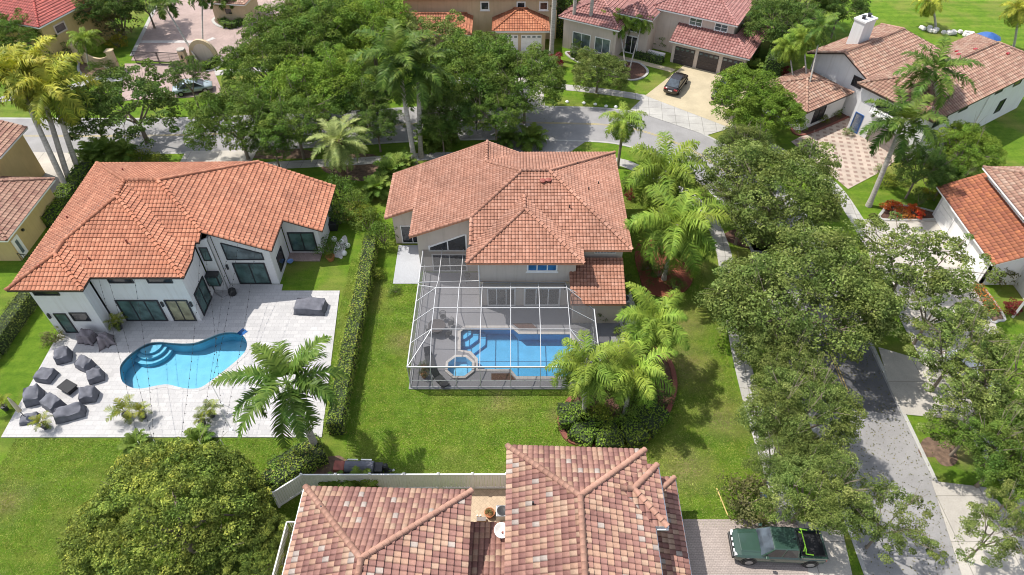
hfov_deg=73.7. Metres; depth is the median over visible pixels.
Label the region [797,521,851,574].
driveway apron
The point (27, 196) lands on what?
house
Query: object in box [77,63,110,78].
garden bed
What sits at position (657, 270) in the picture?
shrub
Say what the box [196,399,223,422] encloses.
potted plant
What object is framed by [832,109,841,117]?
shrub
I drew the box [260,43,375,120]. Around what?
street tree
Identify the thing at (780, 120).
street tree
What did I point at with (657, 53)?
wall
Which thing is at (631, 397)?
shrub
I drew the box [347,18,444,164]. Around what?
royal palm
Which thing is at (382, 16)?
street tree
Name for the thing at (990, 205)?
house
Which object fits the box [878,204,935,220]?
garden bed
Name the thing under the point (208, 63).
hedge
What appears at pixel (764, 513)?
shrub
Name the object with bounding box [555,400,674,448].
hedge
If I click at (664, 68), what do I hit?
garden path
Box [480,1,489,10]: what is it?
window
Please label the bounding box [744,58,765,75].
areca palm
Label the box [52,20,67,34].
window
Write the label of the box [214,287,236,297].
garden hose
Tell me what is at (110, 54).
garden wall
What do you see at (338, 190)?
shrub
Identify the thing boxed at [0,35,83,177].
royal palm
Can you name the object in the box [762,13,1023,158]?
house
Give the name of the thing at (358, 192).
shrub
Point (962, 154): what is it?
areca palm
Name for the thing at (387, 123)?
street tree
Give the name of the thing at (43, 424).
potted plant
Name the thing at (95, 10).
street tree
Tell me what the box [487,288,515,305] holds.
sliding door
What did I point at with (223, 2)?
palm tree
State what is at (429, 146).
areca palm
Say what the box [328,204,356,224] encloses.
shrub
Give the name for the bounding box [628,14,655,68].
palm tree
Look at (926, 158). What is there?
street tree
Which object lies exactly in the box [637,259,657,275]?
shrub
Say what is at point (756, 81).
street tree
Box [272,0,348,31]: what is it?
street tree
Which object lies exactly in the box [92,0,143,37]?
tree
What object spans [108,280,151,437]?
string light
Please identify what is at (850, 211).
sidewalk
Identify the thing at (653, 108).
driveway apron
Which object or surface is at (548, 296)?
sliding door
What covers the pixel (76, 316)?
window
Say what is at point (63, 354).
furniture cover
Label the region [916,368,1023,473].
street tree
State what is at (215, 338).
string light
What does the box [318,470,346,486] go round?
areca palm
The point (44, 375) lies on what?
furniture cover
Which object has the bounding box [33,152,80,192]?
driveway
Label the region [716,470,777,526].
shrub
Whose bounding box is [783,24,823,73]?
palm tree
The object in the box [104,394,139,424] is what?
potted plant
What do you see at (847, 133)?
shrub
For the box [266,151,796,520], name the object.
sidewalk
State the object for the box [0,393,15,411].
potted plant
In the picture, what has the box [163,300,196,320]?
sliding door
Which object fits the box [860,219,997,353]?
driveway
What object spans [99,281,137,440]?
string light
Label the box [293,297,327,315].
furniture cover
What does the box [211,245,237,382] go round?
string light
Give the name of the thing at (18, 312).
hedge
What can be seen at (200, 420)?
potted plant
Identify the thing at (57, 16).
house
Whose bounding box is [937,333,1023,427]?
street tree
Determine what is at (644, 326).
queen palm
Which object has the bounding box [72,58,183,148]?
street tree
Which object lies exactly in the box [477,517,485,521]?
storage box
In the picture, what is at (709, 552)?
driveway
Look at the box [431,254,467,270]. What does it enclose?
sliding door
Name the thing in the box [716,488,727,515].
garden stake
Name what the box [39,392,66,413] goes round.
furniture cover
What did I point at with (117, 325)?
potted plant
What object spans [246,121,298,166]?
street tree
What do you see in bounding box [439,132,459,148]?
shrub
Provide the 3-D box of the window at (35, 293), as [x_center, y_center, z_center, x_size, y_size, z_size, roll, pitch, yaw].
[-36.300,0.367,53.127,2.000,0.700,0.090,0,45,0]
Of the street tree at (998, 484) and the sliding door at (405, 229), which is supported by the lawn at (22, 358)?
the street tree at (998, 484)
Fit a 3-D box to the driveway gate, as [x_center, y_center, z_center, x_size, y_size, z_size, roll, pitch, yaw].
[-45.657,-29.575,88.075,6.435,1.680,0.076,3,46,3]
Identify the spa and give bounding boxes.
[445,355,474,378]
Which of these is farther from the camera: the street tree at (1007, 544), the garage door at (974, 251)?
the garage door at (974, 251)
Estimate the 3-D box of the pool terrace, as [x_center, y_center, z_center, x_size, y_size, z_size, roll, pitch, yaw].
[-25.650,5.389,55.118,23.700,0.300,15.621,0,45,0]
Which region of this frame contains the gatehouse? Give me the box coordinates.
[206,0,258,20]
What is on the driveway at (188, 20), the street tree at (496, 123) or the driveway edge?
the driveway edge
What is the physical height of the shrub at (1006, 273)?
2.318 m
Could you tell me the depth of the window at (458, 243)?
59.45 m
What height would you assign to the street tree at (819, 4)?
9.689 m
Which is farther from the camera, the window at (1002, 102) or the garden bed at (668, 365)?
the window at (1002, 102)
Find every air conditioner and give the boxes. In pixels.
[328,219,338,230]
[496,505,505,521]
[622,295,629,308]
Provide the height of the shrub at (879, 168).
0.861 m
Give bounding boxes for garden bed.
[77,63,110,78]
[211,17,237,27]
[557,342,677,447]
[565,51,611,69]
[611,60,648,80]
[635,239,692,297]
[790,112,849,135]
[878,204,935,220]
[972,280,1006,323]
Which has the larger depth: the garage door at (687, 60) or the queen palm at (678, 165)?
the garage door at (687, 60)
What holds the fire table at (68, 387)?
on the pool terrace
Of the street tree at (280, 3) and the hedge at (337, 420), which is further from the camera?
the street tree at (280, 3)
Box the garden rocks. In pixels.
[919,25,974,36]
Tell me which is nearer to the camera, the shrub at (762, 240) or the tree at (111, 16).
the shrub at (762, 240)
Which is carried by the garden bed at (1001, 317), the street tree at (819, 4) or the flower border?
the flower border
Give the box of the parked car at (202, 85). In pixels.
[172,78,212,96]
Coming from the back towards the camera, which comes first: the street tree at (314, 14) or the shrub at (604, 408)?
the street tree at (314, 14)
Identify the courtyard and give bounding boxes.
[470,489,505,521]
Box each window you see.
[11,234,27,257]
[32,292,59,295]
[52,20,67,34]
[68,312,90,320]
[107,279,133,283]
[146,279,172,283]
[198,247,212,260]
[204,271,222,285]
[220,243,263,259]
[224,8,232,14]
[276,246,285,271]
[428,234,466,250]
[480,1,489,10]
[517,1,525,6]
[526,265,557,272]
[538,1,548,10]
[572,31,590,49]
[594,36,610,53]
[629,22,637,32]
[689,17,702,27]
[714,23,727,32]
[810,106,826,123]
[851,75,863,88]
[873,97,901,119]
[993,98,1006,113]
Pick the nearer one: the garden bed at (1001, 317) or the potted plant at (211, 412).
the potted plant at (211, 412)
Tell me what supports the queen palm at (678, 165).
on the lawn at (22, 358)
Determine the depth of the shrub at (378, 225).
62.94 m
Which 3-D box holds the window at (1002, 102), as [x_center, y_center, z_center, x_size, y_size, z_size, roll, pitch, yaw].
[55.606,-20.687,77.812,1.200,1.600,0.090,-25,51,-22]
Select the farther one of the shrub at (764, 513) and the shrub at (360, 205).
the shrub at (360, 205)
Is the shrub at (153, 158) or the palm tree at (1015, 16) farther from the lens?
the palm tree at (1015, 16)
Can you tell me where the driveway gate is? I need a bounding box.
[131,51,179,64]
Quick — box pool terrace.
[1,284,339,437]
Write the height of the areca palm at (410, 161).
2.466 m
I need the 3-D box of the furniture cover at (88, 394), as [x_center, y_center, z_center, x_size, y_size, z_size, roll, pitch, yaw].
[-32.104,8.043,51.663,1.248,0.907,1.147,-7,46,-7]
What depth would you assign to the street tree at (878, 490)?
40.43 m
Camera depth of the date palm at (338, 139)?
68.09 m
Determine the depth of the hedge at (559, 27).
93.10 m
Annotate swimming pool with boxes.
[116,328,250,391]
[458,325,574,378]
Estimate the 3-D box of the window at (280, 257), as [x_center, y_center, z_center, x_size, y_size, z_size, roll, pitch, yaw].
[-20.575,-2.546,60.756,0.090,1.700,1.600,0,45,0]
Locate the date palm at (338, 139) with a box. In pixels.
[306,114,371,185]
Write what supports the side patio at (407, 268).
on the lawn at (22, 358)
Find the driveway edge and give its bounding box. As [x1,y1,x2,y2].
[130,6,156,55]
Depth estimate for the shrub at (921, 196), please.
67.53 m
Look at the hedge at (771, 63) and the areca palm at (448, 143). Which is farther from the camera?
the hedge at (771, 63)
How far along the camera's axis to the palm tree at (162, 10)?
86.59 m
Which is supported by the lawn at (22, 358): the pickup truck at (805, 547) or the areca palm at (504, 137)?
the areca palm at (504, 137)
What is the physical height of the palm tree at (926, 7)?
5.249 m
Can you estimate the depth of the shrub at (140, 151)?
72.53 m
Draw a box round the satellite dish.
[494,522,504,537]
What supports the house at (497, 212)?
on the lawn at (22, 358)
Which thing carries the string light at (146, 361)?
hanging from the light pole
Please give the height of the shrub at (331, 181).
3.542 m
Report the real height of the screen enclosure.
3.869 m
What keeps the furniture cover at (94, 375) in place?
on the pool terrace
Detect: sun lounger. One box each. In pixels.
[423,346,434,365]
[431,368,449,387]
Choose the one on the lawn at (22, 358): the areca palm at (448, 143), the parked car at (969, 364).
the areca palm at (448, 143)
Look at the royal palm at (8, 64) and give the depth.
65.65 m
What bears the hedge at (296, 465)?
on the lawn at (22, 358)
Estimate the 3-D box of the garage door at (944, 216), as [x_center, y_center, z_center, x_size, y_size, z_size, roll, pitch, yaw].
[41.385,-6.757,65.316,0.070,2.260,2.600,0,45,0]
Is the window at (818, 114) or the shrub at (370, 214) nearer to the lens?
the shrub at (370, 214)
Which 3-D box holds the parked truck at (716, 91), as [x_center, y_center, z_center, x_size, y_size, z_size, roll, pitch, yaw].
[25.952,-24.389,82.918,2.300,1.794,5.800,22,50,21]
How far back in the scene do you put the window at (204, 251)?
56.88 m
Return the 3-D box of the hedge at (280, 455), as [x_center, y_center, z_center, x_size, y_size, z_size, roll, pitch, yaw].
[-15.011,11.796,47.691,3.952,1.570,2.044,-29,52,-26]
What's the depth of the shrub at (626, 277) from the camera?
59.81 m
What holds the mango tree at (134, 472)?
on the lawn at (22, 358)
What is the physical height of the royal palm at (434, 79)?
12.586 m
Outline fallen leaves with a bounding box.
[239,109,965,574]
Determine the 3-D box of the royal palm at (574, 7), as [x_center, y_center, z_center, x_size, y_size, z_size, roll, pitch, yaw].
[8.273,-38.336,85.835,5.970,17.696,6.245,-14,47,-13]
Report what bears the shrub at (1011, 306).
on the lawn at (22, 358)
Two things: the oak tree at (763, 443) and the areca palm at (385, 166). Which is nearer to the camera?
the oak tree at (763, 443)
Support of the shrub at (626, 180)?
on the lawn at (22, 358)
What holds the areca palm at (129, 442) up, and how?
on the lawn at (22, 358)
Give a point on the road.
(902, 447)
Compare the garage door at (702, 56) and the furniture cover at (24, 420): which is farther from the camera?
the garage door at (702, 56)
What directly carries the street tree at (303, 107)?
on the garden soil at (295, 152)
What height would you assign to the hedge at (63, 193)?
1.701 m
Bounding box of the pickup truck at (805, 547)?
[727,523,828,567]
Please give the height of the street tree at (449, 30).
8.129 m
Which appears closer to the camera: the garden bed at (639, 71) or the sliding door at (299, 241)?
the sliding door at (299, 241)
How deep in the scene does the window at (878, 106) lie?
73.31 m
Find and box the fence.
[270,472,505,507]
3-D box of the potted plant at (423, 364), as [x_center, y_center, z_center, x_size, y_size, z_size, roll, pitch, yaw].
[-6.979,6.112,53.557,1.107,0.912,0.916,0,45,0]
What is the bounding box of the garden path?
[617,55,674,71]
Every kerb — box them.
[0,106,937,480]
[141,139,867,574]
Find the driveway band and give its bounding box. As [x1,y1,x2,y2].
[140,37,215,42]
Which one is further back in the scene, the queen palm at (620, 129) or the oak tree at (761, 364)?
the queen palm at (620, 129)
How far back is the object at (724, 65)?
85.53 m
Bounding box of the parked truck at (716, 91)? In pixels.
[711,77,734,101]
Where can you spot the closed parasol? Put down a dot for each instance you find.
(17, 408)
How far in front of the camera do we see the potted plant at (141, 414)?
50.05 m
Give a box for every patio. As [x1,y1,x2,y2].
[393,245,419,283]
[409,272,621,388]
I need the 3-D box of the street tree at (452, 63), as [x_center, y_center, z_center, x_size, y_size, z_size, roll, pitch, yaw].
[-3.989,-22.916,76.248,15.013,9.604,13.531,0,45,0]
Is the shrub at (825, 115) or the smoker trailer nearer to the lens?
the smoker trailer
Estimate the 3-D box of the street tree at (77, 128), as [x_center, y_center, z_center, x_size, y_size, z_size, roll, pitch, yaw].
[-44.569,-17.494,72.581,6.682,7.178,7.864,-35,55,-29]
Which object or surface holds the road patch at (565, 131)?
on the road
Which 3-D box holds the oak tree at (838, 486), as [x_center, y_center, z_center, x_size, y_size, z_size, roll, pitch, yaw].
[18.114,12.396,41.967,7.302,8.977,6.552,0,45,0]
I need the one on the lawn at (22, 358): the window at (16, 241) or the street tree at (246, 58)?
the street tree at (246, 58)
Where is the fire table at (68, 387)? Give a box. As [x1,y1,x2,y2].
[57,379,77,394]
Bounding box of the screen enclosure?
[406,249,598,387]
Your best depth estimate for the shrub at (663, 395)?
50.84 m
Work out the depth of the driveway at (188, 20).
95.15 m
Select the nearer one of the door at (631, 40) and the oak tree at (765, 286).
the oak tree at (765, 286)
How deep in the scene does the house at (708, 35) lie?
87.19 m
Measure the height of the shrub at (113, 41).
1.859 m
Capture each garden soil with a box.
[253,149,317,158]
[314,455,348,473]
[321,153,390,180]
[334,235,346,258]
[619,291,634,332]
[725,228,797,250]
[918,437,957,465]
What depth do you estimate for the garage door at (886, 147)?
74.92 m
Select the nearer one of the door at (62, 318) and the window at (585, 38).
the door at (62, 318)
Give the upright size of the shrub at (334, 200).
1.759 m
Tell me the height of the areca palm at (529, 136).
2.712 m
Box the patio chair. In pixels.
[439,310,445,318]
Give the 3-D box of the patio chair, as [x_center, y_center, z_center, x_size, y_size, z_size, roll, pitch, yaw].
[-5.780,2.396,57.228,0.599,0.893,0.567,-15,47,-14]
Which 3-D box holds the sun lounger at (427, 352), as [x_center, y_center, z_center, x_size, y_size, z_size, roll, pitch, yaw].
[-6.562,5.575,54.142,0.640,0.830,1.770,-11,46,-10]
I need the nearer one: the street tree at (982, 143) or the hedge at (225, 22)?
the street tree at (982, 143)
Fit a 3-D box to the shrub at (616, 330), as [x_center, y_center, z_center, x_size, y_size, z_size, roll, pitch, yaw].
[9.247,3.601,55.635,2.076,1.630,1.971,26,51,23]
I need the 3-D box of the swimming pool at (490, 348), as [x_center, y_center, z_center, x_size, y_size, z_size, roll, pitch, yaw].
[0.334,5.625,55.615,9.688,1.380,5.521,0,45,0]
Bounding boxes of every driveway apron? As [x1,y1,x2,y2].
[630,96,727,134]
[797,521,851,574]
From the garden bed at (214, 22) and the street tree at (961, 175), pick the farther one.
the garden bed at (214, 22)
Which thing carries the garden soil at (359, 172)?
on the lawn at (22, 358)
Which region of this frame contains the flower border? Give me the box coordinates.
[973,283,1000,312]
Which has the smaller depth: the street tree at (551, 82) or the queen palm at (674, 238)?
the queen palm at (674, 238)
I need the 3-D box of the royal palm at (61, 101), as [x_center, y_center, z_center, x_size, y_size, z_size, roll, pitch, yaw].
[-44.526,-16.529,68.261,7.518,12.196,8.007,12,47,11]
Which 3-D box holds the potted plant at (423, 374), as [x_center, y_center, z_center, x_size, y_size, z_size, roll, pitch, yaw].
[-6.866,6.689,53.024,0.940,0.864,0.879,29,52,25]
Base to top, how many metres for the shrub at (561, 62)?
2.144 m
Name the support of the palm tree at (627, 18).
on the lawn at (22, 358)
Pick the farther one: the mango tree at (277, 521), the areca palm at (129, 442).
the areca palm at (129, 442)
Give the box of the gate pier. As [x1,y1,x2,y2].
[176,47,187,64]
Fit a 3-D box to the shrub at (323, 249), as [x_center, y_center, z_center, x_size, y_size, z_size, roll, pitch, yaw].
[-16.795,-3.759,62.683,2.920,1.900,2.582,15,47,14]
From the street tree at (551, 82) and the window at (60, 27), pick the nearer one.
the street tree at (551, 82)
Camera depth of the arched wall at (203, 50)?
87.58 m
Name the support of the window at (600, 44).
in the house at (708, 35)
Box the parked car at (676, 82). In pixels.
[663,72,687,94]
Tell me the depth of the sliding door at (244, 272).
59.64 m
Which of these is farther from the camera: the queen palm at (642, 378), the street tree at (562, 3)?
the street tree at (562, 3)
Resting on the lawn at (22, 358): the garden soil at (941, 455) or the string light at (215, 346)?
the garden soil at (941, 455)
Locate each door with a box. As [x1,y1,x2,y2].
[53,313,77,332]
[114,300,168,320]
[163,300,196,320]
[193,276,211,315]
[232,263,271,283]
[287,232,317,250]
[400,225,416,242]
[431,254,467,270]
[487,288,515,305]
[502,35,517,49]
[521,35,541,50]
[524,288,560,305]
[624,34,638,53]
[673,46,694,66]
[696,51,718,72]
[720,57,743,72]
[849,112,863,133]
[865,122,909,153]
[934,199,955,232]
[948,220,970,254]
[965,242,986,279]
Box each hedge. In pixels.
[0,292,37,358]
[39,161,93,226]
[187,53,220,70]
[217,17,244,28]
[233,437,328,514]
[266,433,327,469]
[323,234,380,435]
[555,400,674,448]
[556,0,567,37]
[570,48,603,65]
[633,50,664,64]
[763,2,793,79]
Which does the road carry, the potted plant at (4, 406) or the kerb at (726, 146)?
the kerb at (726, 146)
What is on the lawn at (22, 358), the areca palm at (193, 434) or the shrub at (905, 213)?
the areca palm at (193, 434)
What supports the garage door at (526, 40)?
in the house at (525, 24)
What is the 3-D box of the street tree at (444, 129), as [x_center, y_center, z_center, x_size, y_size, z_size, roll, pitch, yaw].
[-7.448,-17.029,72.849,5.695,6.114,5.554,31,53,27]
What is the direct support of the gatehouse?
on the driveway at (188, 20)
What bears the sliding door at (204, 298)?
in the house at (120, 226)
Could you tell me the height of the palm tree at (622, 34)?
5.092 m
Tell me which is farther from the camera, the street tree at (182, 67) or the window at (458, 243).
the street tree at (182, 67)
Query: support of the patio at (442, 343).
on the lawn at (22, 358)
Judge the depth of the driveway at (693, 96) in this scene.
83.23 m
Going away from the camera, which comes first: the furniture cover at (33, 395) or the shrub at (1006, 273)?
the furniture cover at (33, 395)
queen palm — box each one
[543,329,627,410]
[598,331,678,416]
[599,100,647,168]
[615,281,690,360]
[622,131,709,211]
[623,182,732,280]
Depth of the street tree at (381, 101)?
72.52 m
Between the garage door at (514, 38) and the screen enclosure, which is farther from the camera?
the garage door at (514, 38)
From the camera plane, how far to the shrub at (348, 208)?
65.33 m
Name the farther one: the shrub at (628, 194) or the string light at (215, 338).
the shrub at (628, 194)
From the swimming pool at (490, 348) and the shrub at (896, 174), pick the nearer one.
the swimming pool at (490, 348)
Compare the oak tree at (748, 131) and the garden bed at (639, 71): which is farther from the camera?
the garden bed at (639, 71)
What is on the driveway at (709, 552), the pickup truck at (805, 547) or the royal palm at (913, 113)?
the pickup truck at (805, 547)
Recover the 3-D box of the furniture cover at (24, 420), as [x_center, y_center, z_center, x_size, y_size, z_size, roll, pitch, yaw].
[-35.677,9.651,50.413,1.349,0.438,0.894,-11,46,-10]
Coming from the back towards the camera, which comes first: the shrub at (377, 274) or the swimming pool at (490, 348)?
the shrub at (377, 274)
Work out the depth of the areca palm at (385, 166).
70.25 m
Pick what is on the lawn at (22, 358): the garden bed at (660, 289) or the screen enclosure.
the garden bed at (660, 289)
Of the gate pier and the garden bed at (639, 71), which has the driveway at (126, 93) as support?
the gate pier
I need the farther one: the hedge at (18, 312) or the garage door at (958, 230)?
the garage door at (958, 230)
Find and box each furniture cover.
[19,411,40,425]
[22,383,44,407]
[33,367,58,383]
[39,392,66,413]
[53,346,72,364]
[53,402,86,423]
[74,354,96,372]
[76,328,97,345]
[78,385,99,403]
[86,367,104,384]
[96,332,116,351]
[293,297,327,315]
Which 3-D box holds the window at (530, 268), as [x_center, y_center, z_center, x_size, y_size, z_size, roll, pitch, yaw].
[2.450,-1.633,55.400,2.660,1.140,0.150,0,45,0]
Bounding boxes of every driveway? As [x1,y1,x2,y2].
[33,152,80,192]
[122,64,220,100]
[131,0,287,61]
[180,150,256,161]
[466,51,544,107]
[645,65,746,125]
[683,519,826,574]
[791,117,894,188]
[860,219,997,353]
[878,347,976,419]
[932,481,1023,574]
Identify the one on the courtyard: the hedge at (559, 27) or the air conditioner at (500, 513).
the air conditioner at (500, 513)
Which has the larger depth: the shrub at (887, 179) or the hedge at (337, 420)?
the shrub at (887, 179)
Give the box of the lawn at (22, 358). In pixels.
[0,0,1023,574]
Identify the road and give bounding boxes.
[0,107,961,574]
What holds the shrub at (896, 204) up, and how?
on the garden bed at (884, 214)
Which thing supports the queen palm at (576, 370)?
on the garden bed at (668, 365)
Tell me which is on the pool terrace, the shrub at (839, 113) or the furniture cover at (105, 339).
the furniture cover at (105, 339)
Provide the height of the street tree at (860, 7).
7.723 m
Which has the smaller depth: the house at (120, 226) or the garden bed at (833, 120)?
the house at (120, 226)
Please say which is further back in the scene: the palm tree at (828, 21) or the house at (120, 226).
the palm tree at (828, 21)
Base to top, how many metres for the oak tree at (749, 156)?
9.757 m
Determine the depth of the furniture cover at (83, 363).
53.56 m
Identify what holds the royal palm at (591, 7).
on the lawn at (22, 358)
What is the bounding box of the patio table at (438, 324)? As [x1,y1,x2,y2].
[428,319,445,333]
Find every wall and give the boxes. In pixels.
[68,42,119,69]
[189,39,217,61]
[648,49,665,56]
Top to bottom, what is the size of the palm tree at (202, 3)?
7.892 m
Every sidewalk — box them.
[0,67,267,101]
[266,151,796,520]
[450,77,1023,517]
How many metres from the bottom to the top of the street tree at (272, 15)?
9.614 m
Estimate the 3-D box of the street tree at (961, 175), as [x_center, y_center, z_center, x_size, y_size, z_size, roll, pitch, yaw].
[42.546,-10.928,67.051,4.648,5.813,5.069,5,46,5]
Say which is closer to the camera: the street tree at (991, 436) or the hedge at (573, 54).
the street tree at (991, 436)
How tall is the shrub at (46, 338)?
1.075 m
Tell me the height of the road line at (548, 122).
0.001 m
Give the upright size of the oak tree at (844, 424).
10.237 m
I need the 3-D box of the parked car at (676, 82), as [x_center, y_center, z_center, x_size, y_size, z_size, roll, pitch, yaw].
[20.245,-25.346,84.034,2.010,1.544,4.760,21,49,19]
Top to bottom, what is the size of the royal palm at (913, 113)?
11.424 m
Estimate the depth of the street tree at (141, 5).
91.40 m
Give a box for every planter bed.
[491,373,515,379]
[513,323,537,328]
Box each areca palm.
[68,139,103,164]
[84,135,122,161]
[103,138,141,161]
[116,428,150,454]
[182,422,215,444]
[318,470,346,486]
[341,466,377,487]
[361,174,390,203]
[373,151,408,186]
[390,149,416,171]
[413,128,441,153]
[427,122,460,150]
[491,126,520,149]
[513,122,548,151]
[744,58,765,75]
[945,143,973,170]
[947,122,988,150]
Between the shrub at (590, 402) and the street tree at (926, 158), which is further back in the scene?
the street tree at (926, 158)
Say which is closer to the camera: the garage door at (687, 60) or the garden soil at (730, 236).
the garden soil at (730, 236)
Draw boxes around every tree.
[0,7,57,50]
[55,423,276,574]
[57,87,126,140]
[66,26,105,68]
[70,0,147,38]
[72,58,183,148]
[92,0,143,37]
[119,0,164,28]
[147,0,197,59]
[164,52,210,107]
[183,79,285,159]
[188,0,217,38]
[191,511,293,574]
[211,12,322,99]
[215,0,235,10]
[242,0,371,64]
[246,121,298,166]
[247,74,344,159]
[258,1,318,36]
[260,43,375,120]
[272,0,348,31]
[319,0,417,73]
[330,0,397,14]
[330,65,398,126]
[348,101,405,151]
[392,5,464,64]
[413,106,465,151]
[416,28,540,113]
[419,72,475,142]
[445,29,510,83]
[462,87,532,143]
[473,37,567,123]
[550,0,579,11]
[571,46,630,92]
[610,7,632,54]
[613,20,632,66]
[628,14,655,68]
[691,220,904,366]
[695,131,849,249]
[700,176,786,248]
[703,256,799,332]
[709,62,801,125]
[713,120,774,165]
[731,312,827,400]
[734,355,868,472]
[736,77,809,136]
[741,0,826,51]
[741,404,820,486]
[751,437,881,541]
[771,33,806,74]
[775,0,838,11]
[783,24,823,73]
[795,240,902,346]
[800,10,844,81]
[812,0,870,38]
[841,210,1006,298]
[846,473,948,565]
[882,258,999,350]
[884,142,957,198]
[897,292,1020,413]
[910,0,948,26]
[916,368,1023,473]
[922,115,1007,173]
[925,152,979,200]
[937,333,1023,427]
[946,401,1023,494]
[954,475,1023,567]
[981,457,1023,522]
[998,0,1023,46]
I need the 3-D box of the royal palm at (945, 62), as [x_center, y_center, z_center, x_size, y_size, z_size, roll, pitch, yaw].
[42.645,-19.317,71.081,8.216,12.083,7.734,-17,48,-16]
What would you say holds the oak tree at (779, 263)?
on the lawn at (22, 358)
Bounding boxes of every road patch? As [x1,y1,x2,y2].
[498,121,591,151]
[790,333,900,415]
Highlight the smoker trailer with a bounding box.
[333,459,394,473]
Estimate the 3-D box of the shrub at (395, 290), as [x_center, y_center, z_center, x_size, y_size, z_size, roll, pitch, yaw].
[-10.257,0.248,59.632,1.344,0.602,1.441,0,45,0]
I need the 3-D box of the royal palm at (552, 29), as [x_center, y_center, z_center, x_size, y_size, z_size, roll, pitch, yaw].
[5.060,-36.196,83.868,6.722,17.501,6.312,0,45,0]
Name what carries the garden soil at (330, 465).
on the lawn at (22, 358)
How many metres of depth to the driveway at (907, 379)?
52.85 m
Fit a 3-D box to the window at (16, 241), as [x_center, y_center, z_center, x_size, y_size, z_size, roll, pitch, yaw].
[-44.975,-3.762,62.372,0.090,2.100,1.000,0,45,0]
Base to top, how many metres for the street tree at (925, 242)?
8.805 m
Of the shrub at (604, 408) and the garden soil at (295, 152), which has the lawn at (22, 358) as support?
the garden soil at (295, 152)
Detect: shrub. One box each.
[38,326,64,348]
[44,42,74,55]
[85,60,105,72]
[99,60,117,70]
[104,31,127,48]
[124,148,150,161]
[140,151,169,161]
[310,234,348,254]
[325,171,352,203]
[328,194,358,220]
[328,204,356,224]
[331,193,342,213]
[332,175,359,202]
[338,184,371,212]
[343,200,380,223]
[347,207,384,234]
[363,220,398,248]
[371,266,387,281]
[388,284,401,295]
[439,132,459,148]
[548,51,563,66]
[566,384,609,413]
[568,39,583,50]
[587,402,623,430]
[606,382,645,404]
[613,319,634,338]
[614,395,646,424]
[621,172,638,190]
[624,188,634,199]
[624,274,633,288]
[630,381,677,406]
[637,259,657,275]
[644,256,675,286]
[663,276,686,292]
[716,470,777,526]
[751,498,779,526]
[752,228,773,246]
[780,66,789,75]
[819,114,829,122]
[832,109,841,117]
[842,126,855,135]
[873,164,882,172]
[873,172,899,187]
[879,199,906,211]
[890,170,911,184]
[894,205,911,220]
[906,203,925,219]
[908,186,935,208]
[921,185,941,200]
[992,267,1020,286]
[1003,297,1022,316]
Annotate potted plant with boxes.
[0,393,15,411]
[27,410,52,431]
[103,312,128,331]
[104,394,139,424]
[129,401,152,421]
[192,410,209,426]
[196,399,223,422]
[325,251,334,261]
[416,359,429,370]
[418,368,429,378]
[484,507,494,517]
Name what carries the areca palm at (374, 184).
on the lawn at (22, 358)
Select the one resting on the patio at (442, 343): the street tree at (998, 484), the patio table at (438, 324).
the patio table at (438, 324)
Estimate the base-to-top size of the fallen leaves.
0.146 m
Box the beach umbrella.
[977,32,1000,40]
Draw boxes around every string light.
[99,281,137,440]
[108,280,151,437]
[134,279,153,439]
[181,250,200,433]
[198,253,226,439]
[205,255,220,406]
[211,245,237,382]
[222,255,254,432]
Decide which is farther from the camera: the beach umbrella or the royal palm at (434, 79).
the beach umbrella
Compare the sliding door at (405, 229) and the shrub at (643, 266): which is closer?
the shrub at (643, 266)
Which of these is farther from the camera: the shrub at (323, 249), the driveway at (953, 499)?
the shrub at (323, 249)
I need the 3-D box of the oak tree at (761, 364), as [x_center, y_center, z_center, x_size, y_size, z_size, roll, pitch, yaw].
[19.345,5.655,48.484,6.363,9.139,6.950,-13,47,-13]
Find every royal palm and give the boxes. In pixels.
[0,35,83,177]
[0,42,66,183]
[0,52,101,164]
[211,334,349,449]
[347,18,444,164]
[385,37,458,158]
[549,0,556,56]
[570,0,576,47]
[589,0,593,15]
[859,85,950,207]
[893,33,985,147]
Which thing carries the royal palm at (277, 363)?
on the lawn at (22, 358)
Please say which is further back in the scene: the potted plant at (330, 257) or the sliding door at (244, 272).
the potted plant at (330, 257)
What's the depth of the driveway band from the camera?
93.19 m
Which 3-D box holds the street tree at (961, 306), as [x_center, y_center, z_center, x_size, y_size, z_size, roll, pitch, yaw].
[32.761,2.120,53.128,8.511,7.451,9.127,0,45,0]
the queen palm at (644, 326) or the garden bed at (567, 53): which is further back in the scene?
the garden bed at (567, 53)
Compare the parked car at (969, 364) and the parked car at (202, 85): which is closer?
the parked car at (969, 364)
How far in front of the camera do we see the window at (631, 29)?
88.39 m
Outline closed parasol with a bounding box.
[7,397,23,415]
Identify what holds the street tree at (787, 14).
on the lawn at (22, 358)
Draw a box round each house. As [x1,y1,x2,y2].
[0,0,115,62]
[0,120,55,261]
[4,160,335,332]
[272,443,691,574]
[384,140,633,322]
[399,0,556,55]
[558,0,770,72]
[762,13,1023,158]
[932,165,1023,317]

